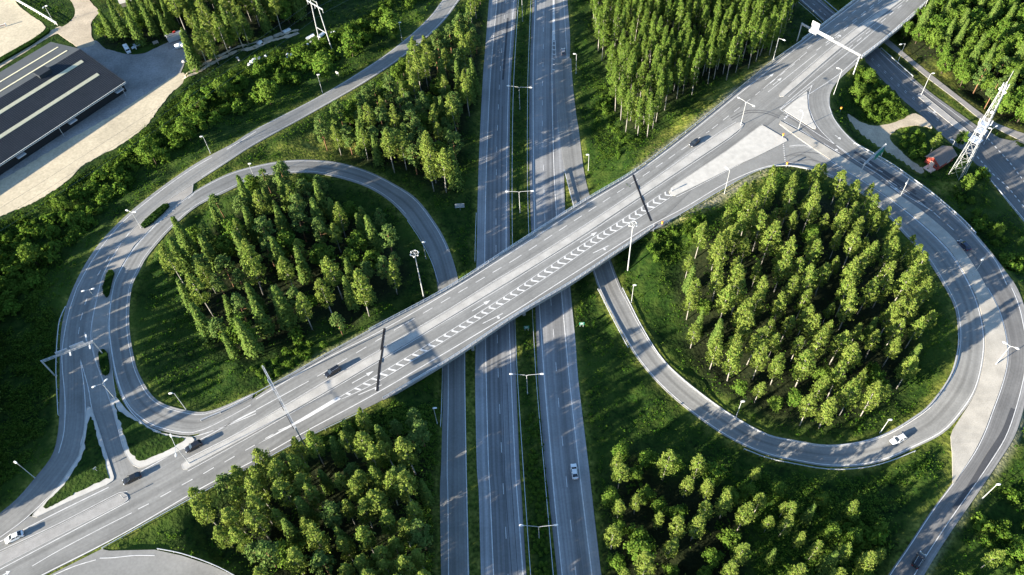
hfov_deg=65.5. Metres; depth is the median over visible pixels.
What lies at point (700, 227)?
birch tree
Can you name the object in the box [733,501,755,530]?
birch tree
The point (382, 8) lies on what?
bush
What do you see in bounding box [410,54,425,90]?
birch tree
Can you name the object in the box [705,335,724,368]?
birch tree
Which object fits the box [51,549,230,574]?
ramp surface
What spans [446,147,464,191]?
spruce tree
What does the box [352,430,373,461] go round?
birch tree
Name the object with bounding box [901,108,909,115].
bush
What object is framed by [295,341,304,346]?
bush
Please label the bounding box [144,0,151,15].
spruce tree
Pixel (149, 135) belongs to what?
bush
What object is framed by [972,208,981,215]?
bush
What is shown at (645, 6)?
aspen tree
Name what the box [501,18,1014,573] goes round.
asphalt repair strips
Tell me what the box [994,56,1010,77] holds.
pine tree
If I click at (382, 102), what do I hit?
birch tree
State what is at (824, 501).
leafy tree
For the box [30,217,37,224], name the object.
bush
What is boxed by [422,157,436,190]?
birch tree
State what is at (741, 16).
aspen tree
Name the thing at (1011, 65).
leafy tree
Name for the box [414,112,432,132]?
leafy tree
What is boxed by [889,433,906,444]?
car
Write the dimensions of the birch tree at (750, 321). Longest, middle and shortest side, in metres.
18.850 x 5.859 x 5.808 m
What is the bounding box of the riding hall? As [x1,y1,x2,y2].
[0,42,126,174]
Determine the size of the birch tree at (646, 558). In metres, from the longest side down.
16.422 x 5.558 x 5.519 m
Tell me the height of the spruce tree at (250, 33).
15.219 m
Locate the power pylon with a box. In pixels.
[307,0,331,48]
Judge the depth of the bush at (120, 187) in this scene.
276.80 m
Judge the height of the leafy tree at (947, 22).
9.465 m
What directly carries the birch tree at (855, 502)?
on the ground at (618, 390)
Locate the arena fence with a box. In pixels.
[16,0,56,23]
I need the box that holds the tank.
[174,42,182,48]
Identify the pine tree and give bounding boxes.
[192,253,212,281]
[207,317,228,339]
[208,193,223,216]
[209,273,227,293]
[213,472,238,498]
[214,253,236,286]
[230,292,251,321]
[231,194,250,218]
[231,268,249,294]
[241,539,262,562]
[252,539,281,568]
[253,215,275,243]
[257,168,271,192]
[261,240,274,265]
[268,284,283,301]
[270,161,292,186]
[273,160,289,178]
[277,451,295,474]
[286,287,301,307]
[287,193,307,228]
[288,203,311,242]
[295,178,313,204]
[308,549,336,574]
[311,174,328,190]
[311,217,328,242]
[313,121,329,149]
[314,113,326,142]
[319,500,344,528]
[329,312,345,335]
[331,100,345,124]
[340,124,355,154]
[343,461,359,479]
[353,109,365,119]
[354,92,368,111]
[359,85,373,105]
[359,261,375,284]
[365,125,379,145]
[368,81,380,103]
[373,208,387,226]
[375,106,389,130]
[375,255,391,279]
[379,105,390,125]
[379,127,395,160]
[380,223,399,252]
[382,75,398,104]
[383,69,393,87]
[388,251,400,265]
[388,418,402,436]
[391,127,400,144]
[391,463,410,475]
[393,95,406,120]
[398,111,403,124]
[401,109,420,142]
[402,91,413,108]
[404,144,421,174]
[404,517,432,549]
[405,101,416,121]
[405,133,416,154]
[405,407,422,430]
[405,433,422,453]
[406,41,421,59]
[407,419,431,446]
[409,116,425,139]
[414,95,430,123]
[415,91,425,108]
[415,137,425,161]
[416,128,423,137]
[430,29,441,49]
[431,49,440,69]
[436,87,446,102]
[439,38,451,53]
[440,117,449,131]
[442,24,456,52]
[445,130,463,159]
[446,59,454,84]
[447,91,462,128]
[447,124,453,132]
[451,47,465,70]
[452,11,463,22]
[452,18,465,35]
[453,91,464,113]
[459,64,467,79]
[461,12,475,33]
[464,26,477,60]
[472,32,480,53]
[972,63,991,93]
[984,77,1003,108]
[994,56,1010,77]
[997,73,1016,89]
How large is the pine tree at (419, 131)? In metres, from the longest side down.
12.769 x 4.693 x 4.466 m
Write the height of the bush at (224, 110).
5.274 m
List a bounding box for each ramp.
[59,0,458,414]
[108,160,468,574]
[555,58,984,466]
[781,114,1023,574]
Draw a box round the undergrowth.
[0,0,1023,574]
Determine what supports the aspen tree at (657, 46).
on the ground at (618, 390)
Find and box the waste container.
[165,30,180,42]
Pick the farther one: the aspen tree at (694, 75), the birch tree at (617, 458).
the aspen tree at (694, 75)
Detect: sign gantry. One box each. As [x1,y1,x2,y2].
[40,334,102,375]
[262,365,306,447]
[797,21,860,74]
[860,144,886,172]
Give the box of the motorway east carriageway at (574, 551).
[529,0,600,574]
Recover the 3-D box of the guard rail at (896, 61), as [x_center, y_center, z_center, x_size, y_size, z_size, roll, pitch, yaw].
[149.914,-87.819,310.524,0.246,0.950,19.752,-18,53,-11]
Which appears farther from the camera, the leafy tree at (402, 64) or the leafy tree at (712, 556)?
the leafy tree at (402, 64)
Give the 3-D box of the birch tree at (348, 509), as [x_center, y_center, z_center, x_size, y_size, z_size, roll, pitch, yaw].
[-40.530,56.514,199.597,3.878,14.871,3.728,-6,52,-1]
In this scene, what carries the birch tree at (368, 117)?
on the ground at (618, 390)
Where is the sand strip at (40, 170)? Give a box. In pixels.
[0,73,184,215]
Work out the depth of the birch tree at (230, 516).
191.34 m
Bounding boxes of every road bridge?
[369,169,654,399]
[802,0,925,58]
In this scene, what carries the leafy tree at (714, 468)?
on the ground at (618, 390)
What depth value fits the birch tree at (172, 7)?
325.84 m
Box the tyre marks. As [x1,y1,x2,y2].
[731,110,839,171]
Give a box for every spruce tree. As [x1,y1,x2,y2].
[97,9,118,41]
[106,0,131,39]
[124,10,146,46]
[125,0,134,17]
[131,0,140,25]
[136,0,146,9]
[139,3,161,37]
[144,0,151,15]
[149,0,161,29]
[157,9,171,38]
[160,0,179,31]
[166,235,194,278]
[170,216,198,256]
[175,278,202,314]
[179,31,202,72]
[180,27,200,62]
[186,0,201,25]
[189,302,218,342]
[192,17,202,40]
[197,233,222,272]
[200,219,216,248]
[203,32,217,60]
[209,204,224,232]
[212,0,222,20]
[219,4,235,39]
[221,332,240,359]
[222,294,243,323]
[231,230,258,271]
[233,317,264,358]
[235,175,256,215]
[236,6,254,39]
[241,205,263,245]
[244,282,268,312]
[249,296,276,339]
[255,0,274,32]
[261,187,273,214]
[262,0,278,21]
[269,236,294,279]
[271,285,300,334]
[272,200,288,224]
[273,205,297,245]
[275,172,292,214]
[280,518,306,554]
[290,0,306,22]
[293,245,313,284]
[294,495,321,524]
[298,0,307,11]
[309,197,329,238]
[312,179,330,219]
[318,469,335,495]
[320,260,334,286]
[327,197,345,232]
[328,435,348,467]
[330,105,342,138]
[333,526,355,553]
[341,418,356,443]
[342,275,360,312]
[343,257,357,288]
[354,213,366,235]
[355,118,371,158]
[357,105,370,139]
[358,206,371,225]
[362,275,377,305]
[363,215,384,255]
[371,134,386,165]
[374,424,393,450]
[400,122,414,161]
[420,479,434,507]
[433,96,438,121]
[436,58,450,92]
[437,96,448,131]
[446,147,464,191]
[453,60,464,99]
[465,7,471,28]
[466,68,476,104]
[468,57,480,94]
[681,265,696,295]
[692,310,704,338]
[707,318,723,346]
[762,548,776,565]
[799,503,816,526]
[815,550,839,574]
[859,317,878,341]
[893,343,922,378]
[913,0,934,34]
[940,0,952,20]
[940,18,956,45]
[951,18,969,46]
[952,8,969,38]
[968,33,986,64]
[975,0,985,13]
[976,42,996,72]
[982,0,990,11]
[985,0,1001,31]
[990,69,1019,109]
[1006,1,1017,23]
[1006,22,1017,36]
[1012,41,1023,59]
[1012,49,1023,68]
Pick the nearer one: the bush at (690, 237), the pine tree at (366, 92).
the bush at (690, 237)
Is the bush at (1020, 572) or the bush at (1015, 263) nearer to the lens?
the bush at (1020, 572)
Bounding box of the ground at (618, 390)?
[0,0,1023,574]
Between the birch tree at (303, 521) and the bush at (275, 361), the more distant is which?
the bush at (275, 361)
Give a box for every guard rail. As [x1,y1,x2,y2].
[55,306,66,415]
[102,410,362,548]
[157,548,232,574]
[200,328,373,420]
[407,220,438,282]
[440,367,442,426]
[512,0,530,574]
[527,5,553,574]
[598,289,627,346]
[622,287,958,445]
[636,37,805,168]
[653,165,815,229]
[743,448,915,470]
[854,142,975,233]
[881,47,912,75]
[990,180,1023,219]
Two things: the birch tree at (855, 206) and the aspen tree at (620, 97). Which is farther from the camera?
the aspen tree at (620, 97)
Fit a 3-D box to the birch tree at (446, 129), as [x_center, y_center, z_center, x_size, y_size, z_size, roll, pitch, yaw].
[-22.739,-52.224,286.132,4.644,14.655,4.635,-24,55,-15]
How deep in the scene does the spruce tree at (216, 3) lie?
336.15 m
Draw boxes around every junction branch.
[0,413,84,536]
[93,411,136,480]
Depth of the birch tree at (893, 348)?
216.67 m
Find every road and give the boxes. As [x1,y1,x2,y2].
[0,0,926,574]
[799,0,1023,220]
[809,62,905,175]
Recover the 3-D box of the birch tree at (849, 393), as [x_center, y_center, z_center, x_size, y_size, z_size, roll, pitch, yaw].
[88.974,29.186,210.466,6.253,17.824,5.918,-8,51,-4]
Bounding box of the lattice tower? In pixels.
[949,71,1013,178]
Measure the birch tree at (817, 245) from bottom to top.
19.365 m
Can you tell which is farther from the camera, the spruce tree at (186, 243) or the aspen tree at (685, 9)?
the aspen tree at (685, 9)
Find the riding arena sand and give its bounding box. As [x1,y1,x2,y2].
[0,0,45,56]
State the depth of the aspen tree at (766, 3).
306.76 m
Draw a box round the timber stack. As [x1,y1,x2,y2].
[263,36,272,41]
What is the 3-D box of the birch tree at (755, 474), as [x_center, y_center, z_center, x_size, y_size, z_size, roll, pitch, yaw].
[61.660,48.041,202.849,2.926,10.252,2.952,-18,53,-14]
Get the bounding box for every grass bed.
[43,417,108,508]
[114,403,184,460]
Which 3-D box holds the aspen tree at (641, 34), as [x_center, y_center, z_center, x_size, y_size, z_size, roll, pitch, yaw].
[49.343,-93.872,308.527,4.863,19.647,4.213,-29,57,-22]
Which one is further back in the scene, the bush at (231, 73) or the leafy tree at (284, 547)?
the bush at (231, 73)
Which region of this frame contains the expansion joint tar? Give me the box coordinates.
[376,175,651,390]
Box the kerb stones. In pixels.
[0,0,972,565]
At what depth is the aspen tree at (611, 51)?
303.50 m
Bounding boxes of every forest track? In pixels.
[183,32,298,78]
[184,29,298,75]
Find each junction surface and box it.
[0,398,252,537]
[650,90,868,230]
[986,131,1023,164]
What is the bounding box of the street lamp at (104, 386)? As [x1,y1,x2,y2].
[92,378,115,398]
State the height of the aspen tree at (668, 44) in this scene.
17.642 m
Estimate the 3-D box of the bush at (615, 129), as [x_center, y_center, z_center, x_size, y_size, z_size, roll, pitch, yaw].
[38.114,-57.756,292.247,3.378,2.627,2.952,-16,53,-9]
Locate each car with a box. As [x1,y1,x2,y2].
[5,530,23,543]
[122,471,141,484]
[184,439,202,452]
[324,364,340,377]
[560,48,565,54]
[570,463,578,479]
[689,138,699,146]
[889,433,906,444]
[911,551,925,568]
[957,239,970,250]
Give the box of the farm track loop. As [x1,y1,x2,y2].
[58,20,93,46]
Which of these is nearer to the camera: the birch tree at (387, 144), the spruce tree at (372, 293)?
the spruce tree at (372, 293)
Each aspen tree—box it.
[590,0,600,11]
[592,0,598,34]
[593,8,602,50]
[599,23,607,57]
[600,0,609,16]
[602,0,610,30]
[607,41,615,69]
[609,0,615,19]
[610,15,618,41]
[610,64,619,110]
[613,0,622,36]
[616,35,624,79]
[616,75,626,120]
[617,6,626,35]
[618,43,626,76]
[619,28,625,48]
[620,64,629,103]
[621,1,630,33]
[621,89,632,131]
[623,42,630,62]
[626,50,633,82]
[627,26,634,51]
[628,17,635,35]
[628,53,636,88]
[629,0,637,24]
[630,33,636,54]
[630,83,636,120]
[634,96,643,135]
[635,0,643,39]
[635,22,644,54]
[635,43,641,77]
[635,67,644,96]
[638,8,648,46]
[638,62,645,96]
[640,2,649,20]
[640,33,646,59]
[641,41,649,65]
[641,73,650,97]
[642,24,648,45]
[642,48,648,73]
[642,89,648,124]
[644,92,654,136]
[645,60,657,91]
[647,0,652,20]
[647,8,649,31]
[647,22,656,67]
[648,11,657,51]
[649,36,656,64]
[649,50,658,80]
[651,89,660,128]
[652,0,660,24]
[652,43,661,78]
[654,16,663,42]
[654,63,663,87]
[655,70,665,114]
[655,86,663,120]
[656,0,664,27]
[659,25,668,55]
[659,35,666,63]
[661,56,666,77]
[662,0,668,24]
[663,0,672,24]
[664,37,670,62]
[664,48,671,69]
[664,67,670,96]
[664,72,673,109]
[666,38,675,66]
[667,28,674,49]
[671,0,678,25]
[672,30,681,66]
[672,58,680,90]
[673,0,683,41]
[673,2,684,41]
[674,60,683,98]
[675,39,686,70]
[681,12,689,43]
[681,20,690,46]
[681,60,688,93]
[682,47,692,73]
[683,0,690,26]
[683,2,691,24]
[683,36,689,58]
[685,38,695,68]
[686,29,692,52]
[688,25,696,50]
[688,51,700,95]
[691,0,701,24]
[693,35,701,58]
[694,38,705,68]
[697,9,705,36]
[699,5,709,39]
[700,0,710,35]
[702,34,712,75]
[703,20,711,47]
[705,33,715,70]
[705,41,715,83]
[707,26,716,46]
[708,0,713,16]
[710,0,717,26]
[711,0,721,23]
[711,13,719,35]
[712,37,722,79]
[713,2,721,27]
[714,22,725,69]
[719,9,728,39]
[720,0,729,19]
[721,37,730,74]
[724,36,736,80]
[726,2,733,28]
[727,14,738,44]
[730,0,739,29]
[730,22,745,66]
[732,0,744,25]
[735,39,743,72]
[737,0,748,29]
[739,10,747,37]
[742,12,756,58]
[746,22,759,68]
[747,1,755,20]
[748,0,759,22]
[752,14,763,44]
[754,0,762,30]
[754,17,767,61]
[759,0,768,17]
[759,12,776,55]
[765,0,773,20]
[767,5,776,25]
[768,13,779,54]
[776,2,788,48]
[777,0,783,17]
[783,0,793,34]
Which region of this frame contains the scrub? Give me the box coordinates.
[0,0,931,574]
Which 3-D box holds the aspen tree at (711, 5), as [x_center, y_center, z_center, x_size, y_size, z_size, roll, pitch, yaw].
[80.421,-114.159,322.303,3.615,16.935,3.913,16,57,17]
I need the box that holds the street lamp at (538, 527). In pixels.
[519,524,557,537]
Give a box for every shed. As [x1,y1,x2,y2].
[118,0,131,6]
[923,145,957,172]
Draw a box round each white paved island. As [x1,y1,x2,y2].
[670,126,785,194]
[785,92,815,128]
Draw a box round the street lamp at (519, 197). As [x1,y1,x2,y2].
[505,190,533,212]
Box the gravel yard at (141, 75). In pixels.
[0,40,185,179]
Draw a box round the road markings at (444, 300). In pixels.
[0,0,1006,574]
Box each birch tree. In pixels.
[109,0,124,17]
[158,244,185,284]
[164,0,179,23]
[167,0,186,32]
[172,0,189,27]
[183,8,193,27]
[185,272,213,316]
[187,486,213,508]
[190,499,217,526]
[191,26,207,64]
[194,0,207,14]
[194,260,216,292]
[198,9,213,41]
[200,3,215,39]
[201,28,218,64]
[212,11,229,55]
[213,525,233,548]
[218,0,233,18]
[219,505,248,534]
[226,485,246,509]
[227,11,243,48]
[228,464,249,486]
[228,526,253,552]
[231,0,238,24]
[232,219,246,238]
[236,0,251,20]
[236,9,248,42]
[240,238,260,276]
[241,245,268,294]
[242,509,272,542]
[243,476,272,508]
[244,494,272,522]
[245,0,259,26]
[248,465,268,491]
[251,189,268,215]
[251,447,273,472]
[253,565,273,574]
[266,457,294,496]
[268,0,281,31]
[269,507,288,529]
[270,477,298,509]
[276,255,295,287]
[283,546,308,574]
[284,184,298,202]
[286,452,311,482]
[291,436,308,462]
[292,239,307,258]
[293,472,316,495]
[295,291,312,329]
[299,516,318,539]
[302,482,327,508]
[304,428,324,466]
[305,522,333,553]
[313,278,334,313]
[319,255,344,299]
[327,223,342,252]
[330,124,343,153]
[332,201,349,237]
[334,472,348,493]
[335,534,356,561]
[337,562,359,574]
[338,430,358,458]
[340,499,357,524]
[346,477,366,503]
[351,268,375,316]
[351,468,371,491]
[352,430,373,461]
[353,524,376,552]
[353,553,374,573]
[355,407,373,436]
[355,497,377,527]
[358,127,370,158]
[359,567,378,574]
[361,102,376,130]
[362,444,384,470]
[363,104,375,122]
[366,488,394,519]
[367,465,385,493]
[370,545,396,571]
[376,440,396,465]
[376,509,398,537]
[376,558,397,574]
[378,96,388,117]
[380,128,397,172]
[382,469,399,505]
[386,260,401,294]
[386,535,406,558]
[387,103,400,129]
[392,554,419,574]
[393,436,418,474]
[393,470,418,503]
[394,129,409,169]
[395,517,412,546]
[398,81,408,105]
[404,54,416,79]
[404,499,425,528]
[406,69,419,103]
[408,37,422,78]
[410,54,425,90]
[410,547,428,569]
[416,569,430,574]
[417,130,436,165]
[420,35,430,65]
[420,53,430,89]
[422,43,433,79]
[422,139,438,182]
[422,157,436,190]
[428,104,440,134]
[428,108,439,141]
[432,122,443,140]
[433,147,452,192]
[439,74,451,100]
[440,48,449,76]
[442,127,450,146]
[444,94,460,134]
[452,21,464,47]
[457,32,470,69]
[459,69,471,108]
[460,78,473,115]
[465,0,475,21]
[465,31,475,55]
[471,0,479,18]
[603,523,622,549]
[610,451,622,474]
[611,463,629,488]
[612,499,626,517]
[619,568,629,574]
[628,493,642,513]
[632,96,641,128]
[634,550,655,574]
[641,89,646,119]
[652,511,663,529]
[655,448,678,480]
[661,538,679,558]
[668,514,686,539]
[679,475,694,497]
[682,254,693,277]
[682,288,698,319]
[685,322,700,348]
[686,514,705,540]
[687,278,701,298]
[689,453,706,478]
[690,222,708,258]
[695,500,712,520]
[698,478,714,500]
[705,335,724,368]
[707,232,725,269]
[708,241,728,281]
[708,261,724,301]
[712,284,737,317]
[713,488,733,518]
[719,206,733,231]
[720,340,743,380]
[720,559,738,574]
[723,225,736,258]
[724,333,743,361]
[725,263,746,288]
[729,213,747,253]
[729,277,748,314]
[730,256,741,272]
[731,297,754,333]
[731,542,751,565]
[733,181,748,207]
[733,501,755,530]
[734,200,756,235]
[735,310,755,343]
[737,237,750,262]
[743,326,769,364]
[747,179,757,201]
[748,209,767,250]
[749,342,770,379]
[749,467,760,480]
[750,260,762,286]
[751,193,762,226]
[751,287,765,316]
[751,492,766,512]
[752,275,769,309]
[752,382,765,402]
[757,176,775,209]
[758,220,781,264]
[760,165,777,197]
[760,515,774,532]
[764,319,777,340]
[767,207,778,224]
[767,352,785,384]
[768,332,781,355]
[770,290,786,319]
[771,235,797,270]
[772,253,793,291]
[777,515,793,536]
[778,188,797,226]
[778,501,788,516]
[780,175,797,203]
[780,315,795,341]
[781,275,799,308]
[783,500,798,516]
[785,210,798,239]
[786,257,805,285]
[787,562,808,574]
[788,171,798,188]
[789,335,805,360]
[789,349,815,386]
[791,531,806,548]
[794,287,812,318]
[796,304,814,334]
[797,194,808,219]
[797,263,818,302]
[798,191,822,234]
[798,393,817,425]
[801,313,821,348]
[803,234,817,256]
[803,238,823,275]
[804,163,822,193]
[806,539,823,560]
[808,326,828,356]
[809,179,820,199]
[810,375,830,401]
[814,262,830,296]
[814,396,838,428]
[817,163,828,186]
[817,213,828,233]
[818,319,834,346]
[822,302,835,323]
[826,330,851,364]
[826,359,847,397]
[827,255,840,280]
[829,208,850,245]
[829,230,841,258]
[830,169,846,204]
[830,567,847,574]
[832,193,847,217]
[835,271,855,316]
[835,542,852,563]
[836,287,858,329]
[836,377,861,415]
[838,342,862,378]
[839,259,860,302]
[842,226,861,268]
[843,179,862,207]
[843,201,859,234]
[845,499,859,515]
[846,216,864,248]
[848,368,867,391]
[849,252,868,277]
[850,322,862,343]
[855,550,877,574]
[856,236,868,256]
[856,276,879,314]
[857,380,882,415]
[858,240,880,275]
[859,193,879,219]
[861,182,874,207]
[864,329,881,358]
[865,211,880,234]
[871,271,894,307]
[875,548,885,565]
[876,206,891,232]
[876,235,900,270]
[876,260,896,283]
[879,295,906,334]
[879,384,891,401]
[881,231,894,258]
[882,336,902,366]
[884,216,901,241]
[884,317,906,344]
[890,265,918,304]
[896,354,920,388]
[900,298,918,329]
[901,234,916,259]
[904,316,926,348]
[905,243,923,270]
[906,251,930,285]
[907,276,932,311]
[918,309,937,337]
[919,281,937,306]
[929,132,942,152]
[981,548,1005,568]
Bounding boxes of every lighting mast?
[410,250,424,297]
[627,221,636,270]
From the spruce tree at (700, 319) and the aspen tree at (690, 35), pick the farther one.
the aspen tree at (690, 35)
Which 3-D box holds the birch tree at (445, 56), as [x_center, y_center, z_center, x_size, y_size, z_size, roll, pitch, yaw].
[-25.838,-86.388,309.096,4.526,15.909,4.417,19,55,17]
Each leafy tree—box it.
[15,242,43,264]
[45,240,63,253]
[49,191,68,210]
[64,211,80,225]
[94,22,107,37]
[125,15,143,31]
[135,10,153,29]
[135,135,166,164]
[146,4,162,15]
[173,116,195,140]
[181,89,207,111]
[185,224,201,241]
[212,12,223,30]
[212,25,222,42]
[212,77,229,93]
[212,232,237,256]
[216,81,234,101]
[218,311,259,345]
[220,214,245,237]
[222,26,235,47]
[243,173,260,192]
[255,78,279,103]
[269,537,306,569]
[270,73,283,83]
[276,229,304,258]
[277,0,293,22]
[297,173,312,188]
[307,241,335,265]
[310,50,332,81]
[337,29,362,56]
[337,125,355,143]
[338,101,354,125]
[339,247,363,269]
[343,200,358,219]
[345,228,368,252]
[348,94,363,110]
[361,249,379,269]
[375,9,402,39]
[375,80,393,101]
[390,65,402,83]
[395,56,406,75]
[402,80,412,95]
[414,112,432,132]
[425,92,433,110]
[427,78,446,96]
[432,140,447,164]
[446,53,461,65]
[601,34,611,45]
[601,485,622,509]
[604,45,617,57]
[605,19,612,34]
[605,68,616,85]
[605,551,626,573]
[611,441,629,462]
[613,517,631,537]
[623,534,657,573]
[624,523,649,543]
[627,465,644,483]
[636,483,657,504]
[637,448,658,468]
[650,496,668,516]
[662,563,679,574]
[666,503,689,521]
[667,454,685,472]
[691,31,704,47]
[696,298,712,313]
[696,565,711,574]
[701,547,725,570]
[702,461,727,488]
[716,527,742,555]
[721,203,746,224]
[722,485,740,507]
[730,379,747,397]
[738,479,759,501]
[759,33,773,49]
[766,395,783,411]
[767,240,788,258]
[770,478,789,496]
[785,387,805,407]
[799,223,820,243]
[809,364,831,380]
[814,490,832,508]
[822,520,843,542]
[842,509,860,525]
[844,526,862,544]
[845,352,861,366]
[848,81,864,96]
[852,563,873,574]
[860,95,871,107]
[862,67,876,82]
[863,369,889,389]
[866,361,881,374]
[874,516,888,532]
[900,21,914,37]
[910,24,927,43]
[914,5,933,19]
[923,26,943,48]
[925,13,943,31]
[930,0,945,13]
[935,42,953,56]
[935,54,953,73]
[936,25,946,34]
[939,17,958,31]
[941,2,957,16]
[942,8,959,21]
[952,59,969,75]
[953,0,971,11]
[953,51,968,65]
[954,570,969,574]
[955,3,969,16]
[955,67,972,86]
[955,130,970,145]
[957,6,971,22]
[957,43,974,57]
[961,173,977,190]
[962,35,978,46]
[965,18,974,36]
[966,21,983,39]
[968,62,977,75]
[970,6,987,23]
[971,0,978,7]
[976,50,988,65]
[978,17,992,36]
[978,72,994,90]
[979,38,989,51]
[981,29,997,46]
[982,76,1001,96]
[984,0,1006,16]
[988,8,1004,22]
[990,16,1013,36]
[991,25,1013,46]
[991,50,1004,70]
[992,222,1006,236]
[994,40,1010,56]
[996,93,1018,114]
[999,57,1019,78]
[1002,4,1016,19]
[1002,31,1023,56]
[1003,0,1020,10]
[1005,533,1023,560]
[1009,91,1023,110]
[1010,23,1023,40]
[1010,63,1023,81]
[1011,6,1023,24]
[1011,84,1023,96]
[1015,100,1023,122]
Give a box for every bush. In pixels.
[0,233,12,244]
[0,262,26,278]
[0,276,13,290]
[0,289,17,306]
[1,232,13,242]
[1,299,22,315]
[2,243,11,249]
[5,255,15,265]
[10,241,20,250]
[11,285,18,297]
[12,234,23,243]
[13,250,22,262]
[15,221,39,239]
[17,214,28,222]
[18,237,30,245]
[20,273,47,289]
[28,224,45,238]
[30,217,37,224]
[35,269,46,278]
[39,209,58,224]
[39,242,54,256]
[39,247,61,266]
[40,223,60,241]
[57,209,70,226]
[62,232,78,246]
[64,226,78,239]
[69,190,76,200]
[71,186,89,199]
[72,224,88,235]
[73,202,86,212]
[79,210,97,228]
[83,181,100,193]
[84,205,94,213]
[90,167,109,183]
[94,185,108,205]
[94,206,104,213]
[102,160,117,172]
[102,183,115,197]
[105,169,122,181]
[111,179,129,197]
[112,161,125,174]
[117,175,131,186]
[118,146,131,158]
[118,156,127,165]
[119,170,134,182]
[126,138,138,155]
[127,160,139,171]
[132,155,147,166]
[133,145,144,157]
[143,132,156,142]
[150,137,164,146]
[156,147,172,163]
[159,119,170,129]
[161,124,175,135]
[162,128,179,140]
[168,133,186,150]
[173,125,189,139]
[178,106,188,115]
[182,100,198,111]
[187,109,201,126]
[188,126,197,138]
[190,109,205,125]
[197,122,207,129]
[200,85,217,102]
[204,110,222,125]
[216,101,234,115]
[222,75,232,82]
[228,69,238,77]
[228,78,240,86]
[230,84,243,94]
[230,98,250,114]
[236,75,244,82]
[239,76,249,84]
[244,66,251,73]
[247,97,253,105]
[248,92,263,104]
[250,365,257,370]
[251,55,263,66]
[251,86,258,95]
[252,65,266,77]
[255,368,263,378]
[264,62,272,70]
[266,55,276,64]
[271,358,279,364]
[272,68,287,80]
[274,369,280,377]
[275,74,288,84]
[278,57,290,70]
[281,346,293,356]
[281,359,293,369]
[285,49,303,62]
[286,58,297,70]
[287,71,300,83]
[288,326,303,346]
[291,45,305,57]
[293,348,302,354]
[294,58,309,71]
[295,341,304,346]
[299,348,311,360]
[302,51,314,62]
[304,57,313,68]
[306,294,322,306]
[306,340,312,347]
[310,39,322,50]
[315,435,326,443]
[319,341,328,348]
[320,38,330,43]
[327,49,334,59]
[329,32,337,42]
[344,22,355,30]
[354,26,361,32]
[356,31,371,48]
[359,18,370,28]
[367,19,380,29]
[370,10,379,16]
[377,4,387,13]
[385,0,393,6]
[404,0,414,8]
[591,100,600,108]
[600,82,607,91]
[601,100,613,107]
[601,107,610,114]
[604,94,611,101]
[606,123,613,128]
[611,126,619,132]
[614,150,621,156]
[622,136,630,144]
[646,243,655,253]
[653,232,661,238]
[653,252,660,261]
[660,227,670,234]
[665,238,673,246]
[667,225,678,235]
[680,227,687,234]
[687,232,693,241]
[691,217,698,223]
[837,517,864,544]
[852,521,871,548]
[853,96,859,104]
[855,74,860,81]
[859,523,896,548]
[863,106,872,112]
[866,112,873,119]
[871,95,877,102]
[873,78,881,85]
[873,115,881,121]
[881,85,890,95]
[884,100,893,106]
[894,98,900,105]
[899,140,907,147]
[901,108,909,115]
[908,149,918,158]
[909,137,917,144]
[917,142,926,149]
[917,149,927,156]
[955,191,965,201]
[965,196,978,203]
[971,511,997,533]
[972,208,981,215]
[972,217,990,232]
[974,166,991,181]
[982,536,995,549]
[988,221,994,227]
[990,239,1001,246]
[990,525,1011,545]
[999,251,1023,275]
[999,517,1011,529]
[1001,556,1015,566]
[1002,486,1023,506]
[1015,564,1023,574]
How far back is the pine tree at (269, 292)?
239.67 m
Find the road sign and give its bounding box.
[455,203,464,207]
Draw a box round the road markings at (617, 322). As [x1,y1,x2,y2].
[109,0,1023,574]
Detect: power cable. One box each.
[2,12,309,217]
[2,13,322,229]
[4,7,303,205]
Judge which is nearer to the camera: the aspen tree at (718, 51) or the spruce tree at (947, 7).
the aspen tree at (718, 51)
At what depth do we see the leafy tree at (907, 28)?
315.69 m
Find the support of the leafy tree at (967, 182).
on the ground at (618, 390)
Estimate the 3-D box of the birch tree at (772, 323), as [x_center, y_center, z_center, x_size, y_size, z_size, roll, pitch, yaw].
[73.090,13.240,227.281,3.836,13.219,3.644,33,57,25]
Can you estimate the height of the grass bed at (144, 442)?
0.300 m
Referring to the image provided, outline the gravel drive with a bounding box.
[848,113,931,173]
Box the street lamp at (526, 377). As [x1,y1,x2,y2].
[509,373,543,393]
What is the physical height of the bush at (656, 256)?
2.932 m
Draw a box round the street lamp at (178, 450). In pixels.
[169,434,189,463]
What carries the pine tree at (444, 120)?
on the ground at (618, 390)
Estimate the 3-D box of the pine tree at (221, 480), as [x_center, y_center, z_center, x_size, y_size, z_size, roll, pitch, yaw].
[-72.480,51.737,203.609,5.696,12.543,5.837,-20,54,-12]
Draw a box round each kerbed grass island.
[33,407,112,515]
[111,397,192,466]
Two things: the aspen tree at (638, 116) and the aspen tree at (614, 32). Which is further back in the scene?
the aspen tree at (614, 32)
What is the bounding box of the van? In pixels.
[122,43,130,53]
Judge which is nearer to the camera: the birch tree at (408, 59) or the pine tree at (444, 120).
the pine tree at (444, 120)
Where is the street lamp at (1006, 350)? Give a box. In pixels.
[995,341,1018,363]
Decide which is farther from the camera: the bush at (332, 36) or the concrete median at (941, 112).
the bush at (332, 36)
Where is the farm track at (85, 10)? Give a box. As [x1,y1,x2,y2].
[0,0,98,67]
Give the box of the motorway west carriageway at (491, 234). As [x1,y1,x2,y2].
[475,0,525,574]
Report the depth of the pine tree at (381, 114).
281.91 m
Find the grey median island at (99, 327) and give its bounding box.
[92,185,192,398]
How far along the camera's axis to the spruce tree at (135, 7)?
334.51 m
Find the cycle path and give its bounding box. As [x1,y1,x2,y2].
[884,39,1023,140]
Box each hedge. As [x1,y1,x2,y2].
[0,29,50,63]
[98,349,109,375]
[102,269,114,297]
[140,203,168,228]
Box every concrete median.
[0,494,126,564]
[182,123,742,468]
[779,121,1006,483]
[780,0,900,96]
[918,94,971,137]

